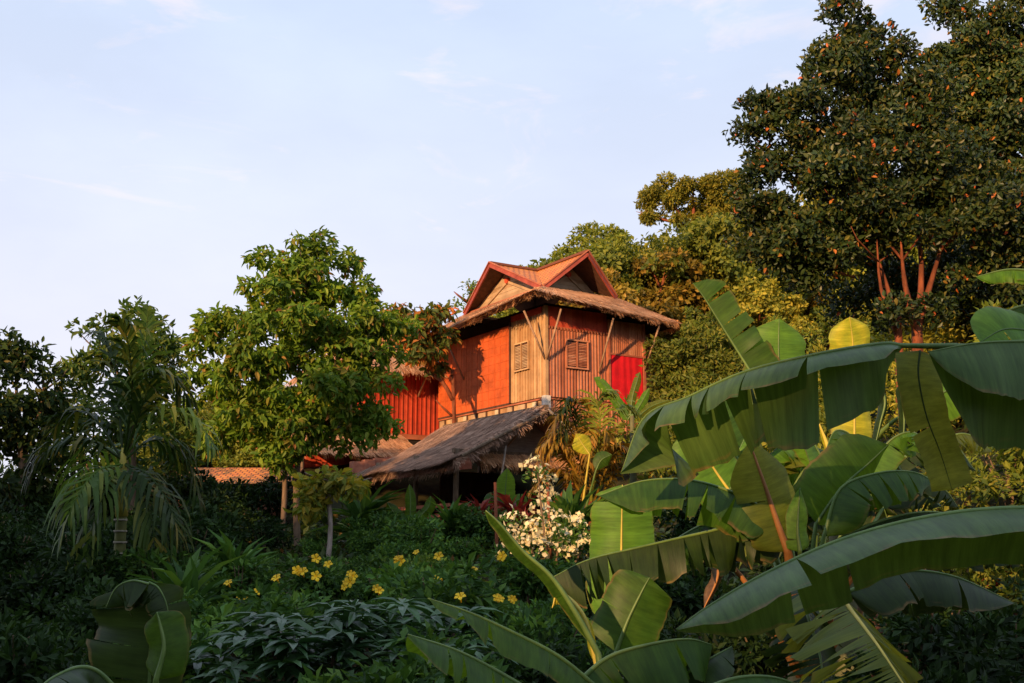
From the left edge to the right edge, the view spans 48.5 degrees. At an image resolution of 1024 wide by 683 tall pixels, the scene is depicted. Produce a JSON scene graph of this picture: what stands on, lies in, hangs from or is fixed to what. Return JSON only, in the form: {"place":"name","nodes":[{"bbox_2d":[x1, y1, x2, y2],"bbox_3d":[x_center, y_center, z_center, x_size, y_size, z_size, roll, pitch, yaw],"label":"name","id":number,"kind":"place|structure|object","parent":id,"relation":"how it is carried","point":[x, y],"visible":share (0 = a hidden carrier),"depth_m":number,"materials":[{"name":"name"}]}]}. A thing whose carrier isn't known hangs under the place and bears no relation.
{"place":"outdoors","nodes":[
{"label":"outdoors","id":0,"kind":"place"},
{"bbox_2d":[0,310,1023,682],"bbox_3d":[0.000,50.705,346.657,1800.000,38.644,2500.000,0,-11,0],"label":"ground","id":1,"kind":"structure","parent":0,"point":[428,484],"depth_m":37.30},
{"bbox_2d":[0,352,22,499],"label":"dark tree","id":2,"kind":"object","parent":1,"relation":"on","point":[5,479],"visible":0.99,"depth_m":24.17,"materials":[{"name":"green plant"}]},
{"bbox_2d":[0,497,62,577],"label":"dark shrub","id":3,"kind":"object","parent":1,"relation":"on","point":[13,553],"visible":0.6,"depth_m":18.21,"materials":[{"name":"green plant"}]},
{"bbox_2d":[0,556,70,626],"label":"dark shrub","id":4,"kind":"object","parent":1,"relation":"on","point":[9,604],"visible":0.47,"depth_m":13.79,"materials":[{"name":"green plant"}]},
{"bbox_2d":[0,325,87,528],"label":"dark tree","id":5,"kind":"object","parent":1,"relation":"on","point":[21,355],"visible":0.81,"depth_m":26.84,"materials":[{"name":"green plant"}]},
{"bbox_2d":[0,515,88,563],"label":"dark shrub","id":6,"kind":"object","parent":1,"relation":"on","point":[27,530],"visible":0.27,"depth_m":22.04,"materials":[{"name":"green plant"}]},
{"bbox_2d":[3,587,91,670],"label":"dark shrub","id":7,"kind":"object","parent":1,"relation":"on","point":[35,601],"visible":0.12,"depth_m":10.32,"materials":[{"name":"green plant"}]},
{"bbox_2d":[2,502,96,552],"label":"dark shrub","id":8,"kind":"object","parent":1,"relation":"on","point":[37,507],"visible":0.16,"depth_m":25.56,"materials":[{"name":"green plant"}]},
{"bbox_2d":[0,601,99,682],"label":"dark shrub","id":9,"kind":"object","parent":1,"relation":"on","point":[20,652],"visible":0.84,"depth_m":8.56,"materials":[{"name":"green plant"}]},
{"bbox_2d":[0,541,154,628],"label":"dark shrub","id":10,"kind":"object","parent":1,"relation":"on","point":[83,572],"visible":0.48,"depth_m":13.69,"materials":[{"name":"green plant"}]},
{"bbox_2d":[24,517,137,577],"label":"dark shrub","id":11,"kind":"object","parent":1,"relation":"on","point":[66,546],"visible":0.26,"depth_m":17.45,"materials":[{"name":"green plant"}]},
{"bbox_2d":[0,387,206,516],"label":"dark tree","id":12,"kind":"object","parent":1,"relation":"on","point":[173,480],"visible":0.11,"depth_m":32.55,"materials":[{"name":"green plant"}]},
{"bbox_2d":[47,574,169,660],"bbox_3d":[-3.997,2.866,11.205,1.291,1.119,1.787,7,-13,-32],"label":"dark shrub","id":13,"kind":"object","parent":1,"relation":"on","point":[87,626],"visible":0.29,"depth_m":10.99,"materials":[{"name":"green plant"}]},
{"bbox_2d":[21,642,205,682],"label":"dark shrub","id":14,"kind":"object","parent":1,"relation":"on","point":[76,659],"visible":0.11,"depth_m":8.14,"materials":[{"name":"green plant"}]},
{"bbox_2d":[44,580,191,682],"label":"banana plant","id":15,"kind":"object","parent":1,"relation":"on","point":[157,627],"visible":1,"depth_m":3.97,"materials":[{"name":"green plant"}]},
{"bbox_2d":[21,303,223,581],"bbox_3d":[-5.105,1.728,14.892,2.766,4.449,2.248,-3,-11,13],"label":"slender palm","id":16,"kind":"object","parent":1,"relation":"on","point":[91,485],"visible":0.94,"depth_m":14.66,"materials":[{"name":"green plant"}]},
{"bbox_2d":[55,295,205,514],"bbox_3d":[-9.960,2.168,30.113,4.533,7.085,2.446,0,-11,0],"label":"rounded tree","id":17,"kind":"object","parent":1,"relation":"on","point":[76,363],"visible":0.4,"depth_m":29.97,"materials":[{"name":"green plant"}]},
{"bbox_2d":[88,517,202,573],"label":"dark shrub","id":18,"kind":"object","parent":1,"relation":"on","point":[112,534],"visible":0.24,"depth_m":17.79,"materials":[{"name":"green plant"}]},
{"bbox_2d":[93,545,221,607],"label":"thicket shrub","id":19,"kind":"object","parent":1,"relation":"on","point":[152,557],"visible":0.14,"depth_m":13.96,"materials":[{"name":"green plant"}]},
{"bbox_2d":[86,601,253,682],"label":"thicket shrub","id":20,"kind":"object","parent":1,"relation":"on","point":[205,630],"visible":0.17,"depth_m":8.26,"materials":[{"name":"green plant"}]},
{"bbox_2d":[127,495,241,556],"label":"dark shrub","id":21,"kind":"object","parent":1,"relation":"on","point":[209,513],"visible":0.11,"depth_m":23.40,"materials":[{"name":"green plant"}]},
{"bbox_2d":[123,541,248,623],"bbox_3d":[-3.554,2.888,12.654,1.614,1.334,1.658,-8,-13,34],"label":"strappy plant","id":22,"kind":"object","parent":1,"relation":"on","point":[190,576],"visible":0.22,"depth_m":12.75,"materials":[{"name":"green plant"}]},
{"bbox_2d":[144,509,251,567],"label":"dark shrub","id":23,"kind":"object","parent":1,"relation":"on","point":[204,531],"visible":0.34,"depth_m":21.04,"materials":[{"name":"green plant"}]},
{"bbox_2d":[168,586,234,626],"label":"thicket shrub","id":24,"kind":"object","parent":1,"relation":"on","point":[198,608],"visible":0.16,"depth_m":11.92,"materials":[{"name":"green plant"}]},
{"bbox_2d":[178,490,248,551],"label":"dark shrub","id":25,"kind":"object","parent":1,"relation":"on","point":[203,495],"visible":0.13,"depth_m":25.71,"materials":[{"name":"green plant"}]},
{"bbox_2d":[201,482,270,540],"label":"dark shrub","id":26,"kind":"object","parent":1,"relation":"on","point":[253,518],"visible":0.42,"depth_m":29.91,"materials":[{"name":"green plant"}]},
{"bbox_2d":[188,526,284,593],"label":"strappy plant","id":27,"kind":"object","parent":1,"relation":"on","point":[230,551],"visible":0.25,"depth_m":16.52,"materials":[{"name":"green plant"}]},
{"bbox_2d":[178,467,307,514],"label":"brick outbuilding","id":28,"kind":"structure","parent":1,"relation":"on","point":[253,474],"depth_m":36.61,"materials":[{"name":"brick"}]},
{"bbox_2d":[200,554,291,603],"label":"thicket shrub","id":29,"kind":"object","parent":1,"relation":"on","point":[251,577],"visible":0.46,"depth_m":16.12,"materials":[{"name":"green plant"}]},
{"bbox_2d":[227,471,302,528],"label":"dark shrub","id":30,"kind":"object","parent":1,"relation":"on","point":[270,483],"visible":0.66,"depth_m":33.30,"materials":[{"name":"green plant"}]},
{"bbox_2d":[242,515,298,555],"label":"dark shrub","id":31,"kind":"object","parent":1,"relation":"on","point":[268,531],"visible":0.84,"depth_m":25.61,"materials":[{"name":"green plant"}]},
{"bbox_2d":[213,565,332,681],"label":"thicket shrub","id":32,"kind":"object","parent":1,"relation":"on","point":[306,592],"visible":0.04,"depth_m":11.26,"materials":[{"name":"green plant"}]},
{"bbox_2d":[174,225,424,552],"bbox_3d":[-5.481,1.248,28.247,5.262,8.478,4.553,-7,-13,34],"label":"layered tree","id":33,"kind":"object","parent":1,"relation":"on","point":[299,293],"visible":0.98,"depth_m":27.68,"materials":[{"name":"green plant"}]},
{"bbox_2d":[218,580,386,682],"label":"thicket shrub","id":34,"kind":"object","parent":1,"relation":"on","point":[279,605],"visible":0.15,"depth_m":9.80,"materials":[{"name":"green plant"}]},
{"bbox_2d":[188,602,450,682],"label":"whorled shrub","id":35,"kind":"object","parent":1,"relation":"on","point":[248,639],"visible":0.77,"depth_m":6.99,"materials":[{"name":"green plant"}]},
{"bbox_2d":[278,552,367,605],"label":"thicket shrub","id":36,"kind":"object","parent":1,"relation":"on","point":[330,583],"visible":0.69,"depth_m":15.42,"materials":[{"name":"green plant"}]},
{"bbox_2d":[282,464,372,558],"bbox_3d":[-3.821,3.745,23.727,1.837,2.429,1.231,0,-11,0],"label":"sapling","id":37,"kind":"object","parent":1,"relation":"on","point":[313,502],"visible":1,"depth_m":23.60,"materials":[{"name":"green plant"}]},
{"bbox_2d":[283,429,412,467],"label":"lean to","id":38,"kind":"object","parent":1,"relation":"on","point":[400,444],"visible":0.31,"depth_m":40.54,"materials":[{"name":"wicker"}]},
{"bbox_2d":[307,478,416,540],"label":"strappy plant","id":39,"kind":"object","parent":1,"relation":"on","point":[365,506],"visible":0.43,"depth_m":26.50,"materials":[{"name":"green plant"}]},
{"bbox_2d":[285,335,447,444],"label":"red annex","id":40,"kind":"object","parent":1,"relation":"on","point":[415,406],"visible":0.1,"depth_m":44.46,"materials":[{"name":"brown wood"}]},
{"bbox_2d":[336,510,403,547],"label":"thicket shrub","id":41,"kind":"object","parent":1,"relation":"on","point":[380,522],"visible":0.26,"depth_m":25.58,"materials":[{"name":"green plant"}]},
{"bbox_2d":[347,527,394,565],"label":"thicket shrub","id":42,"kind":"object","parent":1,"relation":"on","point":[365,547],"visible":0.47,"depth_m":23.79,"materials":[{"name":"green plant"}]},
{"bbox_2d":[345,553,397,580],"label":"thicket shrub","id":43,"kind":"object","parent":1,"relation":"on","point":[371,560],"visible":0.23,"depth_m":18.27,"materials":[{"name":"green plant"}]},
{"bbox_2d":[266,597,518,682],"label":"whorled shrub","id":44,"kind":"object","parent":1,"relation":"on","point":[413,617],"visible":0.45,"depth_m":7.67,"materials":[{"name":"green plant"}]},
{"bbox_2d":[362,539,429,571],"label":"thicket shrub","id":45,"kind":"object","parent":1,"relation":"on","point":[390,553],"visible":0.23,"depth_m":21.14,"materials":[{"name":"green plant"}]},
{"bbox_2d":[298,619,508,682],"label":"thicket shrub","id":46,"kind":"object","parent":1,"relation":"on","point":[378,672],"visible":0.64,"depth_m":6.40,"materials":[{"name":"green plant"}]},
{"bbox_2d":[349,457,471,481],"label":"retaining wall","id":47,"kind":"structure","parent":1,"relation":"on","point":[359,466],"depth_m":38.88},
{"bbox_2d":[386,484,435,529],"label":"banana plant","id":48,"kind":"object","parent":1,"relation":"on","point":[410,503],"visible":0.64,"depth_m":26.78,"materials":[{"name":"green plant"}]},
{"bbox_2d":[378,513,457,559],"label":"thicket shrub","id":49,"kind":"object","parent":1,"relation":"on","point":[426,538],"visible":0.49,"depth_m":22.72,"materials":[{"name":"green plant"}]},
{"bbox_2d":[375,301,462,470],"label":"slim tree","id":50,"kind":"object","parent":1,"relation":"on","point":[426,349],"visible":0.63,"depth_m":40.38,"materials":[{"name":"green plant"}]},
{"bbox_2d":[364,554,507,631],"bbox_3d":[-0.950,3.273,14.039,1.941,1.307,1.656,-1,-11,3],"label":"thicket shrub","id":51,"kind":"object","parent":1,"relation":"on","point":[398,562],"visible":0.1,"depth_m":14.13,"materials":[{"name":"green plant"}]},
{"bbox_2d":[369,551,520,637],"bbox_3d":[-0.640,2.758,11.305,1.737,1.330,1.721,-9,-14,40],"label":"thicket shrub","id":52,"kind":"object","parent":1,"relation":"on","point":[435,589],"visible":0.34,"depth_m":10.91,"materials":[{"name":"green plant"}]},
{"bbox_2d":[423,493,484,544],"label":"strappy plant","id":53,"kind":"object","parent":1,"relation":"on","point":[446,514],"visible":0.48,"depth_m":26.44,"materials":[{"name":"green plant"}]},
{"bbox_2d":[346,405,585,517],"bbox_3d":[-1.320,4.356,36.418,6.120,3.974,7.931,7,-13,-32],"label":"thatched hut","id":54,"kind":"object","parent":1,"relation":"on","point":[501,442],"visible":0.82,"depth_m":34.95,"materials":[{"name":"brown plant"}]},
{"bbox_2d":[446,534,486,563],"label":"thicket shrub","id":55,"kind":"object","parent":1,"relation":"on","point":[469,547],"visible":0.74,"depth_m":23.73,"materials":[{"name":"green plant"}]},
{"bbox_2d":[432,503,509,548],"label":"thicket shrub","id":56,"kind":"object","parent":1,"relation":"on","point":[481,526],"visible":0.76,"depth_m":26.05,"materials":[{"name":"green plant"}]},
{"bbox_2d":[428,592,562,682],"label":"thicket shrub","id":57,"kind":"object","parent":1,"relation":"on","point":[527,620],"visible":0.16,"depth_m":9.28,"materials":[{"name":"green plant"}]},
{"bbox_2d":[484,468,527,519],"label":"banana plant","id":58,"kind":"object","parent":1,"relation":"on","point":[505,482],"visible":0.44,"depth_m":29.86,"materials":[{"name":"green plant"}]},
{"bbox_2d":[0,335,1023,682],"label":"undergrowth","id":59,"kind":"object","parent":1,"relation":"on","point":[340,551],"visible":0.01,"depth_m":22.19,"materials":[{"name":"green plant"}]},
{"bbox_2d":[487,492,542,531],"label":"crimson plant","id":60,"kind":"object","parent":1,"relation":"on","point":[506,499],"visible":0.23,"depth_m":27.58,"materials":[{"name":"red plant"}]},
{"bbox_2d":[476,541,582,609],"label":"thicket shrub","id":61,"kind":"object","parent":1,"relation":"on","point":[515,573],"visible":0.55,"depth_m":16.38,"materials":[{"name":"green plant"}]},
{"bbox_2d":[495,453,590,564],"bbox_3d":[0.802,3.347,21.358,2.298,2.618,1.826,0,-11,0],"label":"blossom bush","id":62,"kind":"object","parent":1,"relation":"on","point":[537,537],"visible":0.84,"depth_m":21.19,"materials":[{"name":"white plant"}]},
{"bbox_2d":[497,597,609,664],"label":"thicket shrub","id":63,"kind":"object","parent":1,"relation":"on","point":[563,624],"visible":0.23,"depth_m":10.66,"materials":[{"name":"green plant"}]},
{"bbox_2d":[435,249,681,444],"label":"wooden house","id":64,"kind":"structure","parent":1,"relation":"on","point":[540,347],"depth_m":40.12,"materials":[{"name":"brown wood"}]},
{"bbox_2d":[513,340,528,372],"bbox_3d":[0.331,0.525,39.782,0.075,1.010,0.950,7,-13,-32],"label":"window","id":65,"kind":"structure","parent":64,"relation":"in","point":[520,350],"depth_m":39.78,"materials":[{"name":"brown wood"}]},
{"bbox_2d":[565,338,588,369],"bbox_3d":[2.243,0.445,39.231,0.960,1.020,0.075,7,-13,-32],"label":"window","id":66,"kind":"structure","parent":64,"relation":"in","point":[576,351],"depth_m":39.22,"materials":[{"name":"brown wood"}]},
{"bbox_2d":[495,627,627,682],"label":"dark shrub","id":67,"kind":"object","parent":1,"relation":"on","point":[573,658],"visible":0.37,"depth_m":8.59,"materials":[{"name":"green plant"}]},
{"bbox_2d":[524,481,605,557],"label":"strappy plant","id":68,"kind":"object","parent":1,"relation":"on","point":[566,502],"visible":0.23,"depth_m":24.51,"materials":[{"name":"green plant"}]},
{"bbox_2d":[526,388,657,530],"bbox_3d":[2.094,3.151,28.767,3.369,3.776,2.296,-2,-11,9],"label":"golden palm","id":69,"kind":"object","parent":1,"relation":"on","point":[599,443],"visible":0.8,"depth_m":28.59,"materials":[{"name":"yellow plant"}]},
{"bbox_2d":[572,434,611,506],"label":"taro plant","id":70,"kind":"object","parent":1,"relation":"on","point":[583,445],"visible":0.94,"depth_m":27.55,"materials":[{"name":"yellow plant"}]},
{"bbox_2d":[548,220,639,262],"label":"skyline tree","id":71,"kind":"object","parent":1,"relation":"on","point":[617,234],"visible":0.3,"depth_m":71.91,"materials":[{"name":"green plant"}]},
{"bbox_2d":[406,485,792,682],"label":"banana plant","id":72,"kind":"object","parent":1,"relation":"on","point":[626,622],"visible":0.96,"depth_m":4.20,"materials":[{"name":"green plant"}]},
{"bbox_2d":[556,257,653,355],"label":"forest tree","id":73,"kind":"object","parent":1,"relation":"on","point":[624,292],"visible":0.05,"depth_m":47.77,"materials":[{"name":"green plant"}]},
{"bbox_2d":[524,222,690,353],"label":"forest tree","id":74,"kind":"object","parent":1,"relation":"on","point":[605,257],"visible":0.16,"depth_m":51.85,"materials":[{"name":"green plant"}]},
{"bbox_2d":[541,576,697,641],"bbox_3d":[1.228,3.065,12.704,1.916,1.200,1.384,-4,-12,20],"label":"dark shrub","id":75,"kind":"object","parent":1,"relation":"on","point":[661,585],"visible":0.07,"depth_m":12.43,"materials":[{"name":"green plant"}]},
{"bbox_2d":[594,372,669,482],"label":"banana plant","id":76,"kind":"object","parent":1,"relation":"on","point":[639,405],"visible":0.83,"depth_m":31.27,"materials":[{"name":"green plant"}]},
{"bbox_2d":[611,246,728,397],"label":"forest tree","id":77,"kind":"object","parent":1,"relation":"on","point":[667,300],"visible":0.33,"depth_m":51.36,"materials":[{"name":"green plant"}]},
{"bbox_2d":[653,491,709,579],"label":"dark shrub","id":78,"kind":"object","parent":1,"relation":"on","point":[681,526],"visible":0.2,"depth_m":17.05,"materials":[{"name":"green plant"}]},
{"bbox_2d":[606,607,772,682],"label":"dark shrub","id":79,"kind":"object","parent":1,"relation":"on","point":[678,616],"visible":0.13,"depth_m":9.07,"materials":[{"name":"green plant"}]},
{"bbox_2d":[638,305,743,404],"bbox_3d":[7.123,0.941,38.573,5.583,4.963,3.262,0,-11,0],"label":"sunny bush","id":80,"kind":"object","parent":1,"relation":"on","point":[683,375],"visible":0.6,"depth_m":38.47,"materials":[{"name":"green plant"}]},
{"bbox_2d":[633,167,748,230],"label":"skyline tree","id":81,"kind":"object","parent":1,"relation":"on","point":[709,200],"visible":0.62,"depth_m":111.80,"materials":[{"name":"green plant"}]},
{"bbox_2d":[635,236,750,355],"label":"forest tree","id":82,"kind":"object","parent":1,"relation":"on","point":[648,253],"visible":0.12,"depth_m":53.15,"materials":[{"name":"green plant"}]},
{"bbox_2d":[662,567,752,637],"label":"dark shrub","id":83,"kind":"object","parent":1,"relation":"on","point":[697,587],"visible":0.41,"depth_m":12.34,"materials":[{"name":"green plant"}]},
{"bbox_2d":[664,210,782,300],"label":"forest tree","id":84,"kind":"object","parent":1,"relation":"on","point":[707,232],"visible":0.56,"depth_m":52.39,"materials":[{"name":"green plant"}]},
{"bbox_2d":[681,633,830,679],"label":"dark shrub","id":85,"kind":"object","parent":1,"relation":"on","point":[751,660],"visible":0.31,"depth_m":8.54,"materials":[{"name":"green plant"}]},
{"bbox_2d":[715,275,819,344],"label":"forest tree","id":86,"kind":"object","parent":1,"relation":"on","point":[762,303],"visible":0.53,"depth_m":49.24,"materials":[{"name":"green plant"}]},
{"bbox_2d":[554,434,1016,682],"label":"banana plant","id":87,"kind":"object","parent":1,"relation":"on","point":[760,509],"visible":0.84,"depth_m":5.24,"materials":[{"name":"green plant"}]},
{"bbox_2d":[621,268,1023,636],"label":"banana plant","id":88,"kind":"object","parent":1,"relation":"on","point":[982,381],"visible":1,"depth_m":4.24,"materials":[{"name":"green plant"}]},
{"bbox_2d":[672,279,991,680],"bbox_3d":[2.033,1.107,6.721,2.144,3.136,1.220,6,-12,-28],"label":"banana plant","id":89,"kind":"object","parent":1,"relation":"on","point":[779,339],"visible":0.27,"depth_m":7.11,"materials":[{"name":"green plant"}]},
{"bbox_2d":[807,306,874,345],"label":"bank shrub","id":90,"kind":"object","parent":1,"relation":"on","point":[830,327],"visible":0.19,"depth_m":43.59,"materials":[{"name":"green plant"}]},
{"bbox_2d":[719,0,1023,424],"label":"glossy tree","id":91,"kind":"object","parent":1,"relation":"on","point":[954,208],"visible":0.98,"depth_m":20.66,"materials":[{"name":"green plant"}]},
{"bbox_2d":[795,181,966,312],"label":"forest tree","id":92,"kind":"object","parent":1,"relation":"on","point":[849,275],"visible":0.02,"depth_m":50.47,"materials":[{"name":"green plant"}]},
{"bbox_2d":[824,649,999,682],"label":"dark shrub","id":93,"kind":"object","parent":1,"relation":"on","point":[946,671],"visible":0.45,"depth_m":6.11,"materials":[{"name":"green plant"}]},
{"bbox_2d":[872,314,971,376],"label":"bank shrub","id":94,"kind":"object","parent":1,"relation":"on","point":[906,337],"visible":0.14,"depth_m":23.00,"materials":[{"name":"green plant"}]},
{"bbox_2d":[864,603,1023,679],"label":"dark shrub","id":95,"kind":"object","parent":1,"relation":"on","point":[896,634],"visible":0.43,"depth_m":8.27,"materials":[{"name":"green plant"}]},
{"bbox_2d":[909,464,1011,511],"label":"bank shrub","id":96,"kind":"object","parent":1,"relation":"on","point":[985,479],"visible":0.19,"depth_m":13.19,"materials":[{"name":"green plant"}]},
{"bbox_2d":[900,0,1023,290],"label":"glossy tree","id":97,"kind":"object","parent":1,"relation":"on","point":[987,53],"visible":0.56,"depth_m":25.08,"materials":[{"name":"green plant"}]},
{"bbox_2d":[923,296,1003,353],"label":"bank shrub","id":98,"kind":"object","parent":1,"relation":"on","point":[959,332],"visible":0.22,"depth_m":22.67,"materials":[{"name":"green plant"}]},
{"bbox_2d":[921,610,1023,682],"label":"dark shrub","id":99,"kind":"object","parent":1,"relation":"on","point":[1004,673],"visible":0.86,"depth_m":6.25,"materials":[{"name":"green plant"}]},
{"bbox_2d":[942,564,1023,611],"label":"bank shrub","id":100,"kind":"object","parent":1,"relation":"on","point":[973,576],"visible":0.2,"depth_m":10.51,"materials":[{"name":"green plant"}]},
{"bbox_2d":[955,446,1023,505],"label":"bank shrub","id":101,"kind":"object","parent":1,"relation":"on","point":[1008,458],"visible":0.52,"depth_m":13.73,"materials":[{"name":"green plant"}]},
{"bbox_2d":[958,568,1023,680],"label":"dark shrub","id":102,"kind":"object","parent":1,"relation":"on","point":[1004,612],"visible":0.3,"depth_m":8.34,"materials":[{"name":"green plant"}]},
{"bbox_2d":[969,565,1023,614],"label":"bank shrub","id":103,"kind":"object","parent":1,"relation":"on","point":[1018,594],"visible":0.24,"depth_m":10.12,"materials":[{"name":"green plant"}]},
{"bbox_2d":[0,0,1023,477],"label":"sky","id":104,"kind":"structure","parent":0,"point":[147,146],"materials":[{"name":"blue"}]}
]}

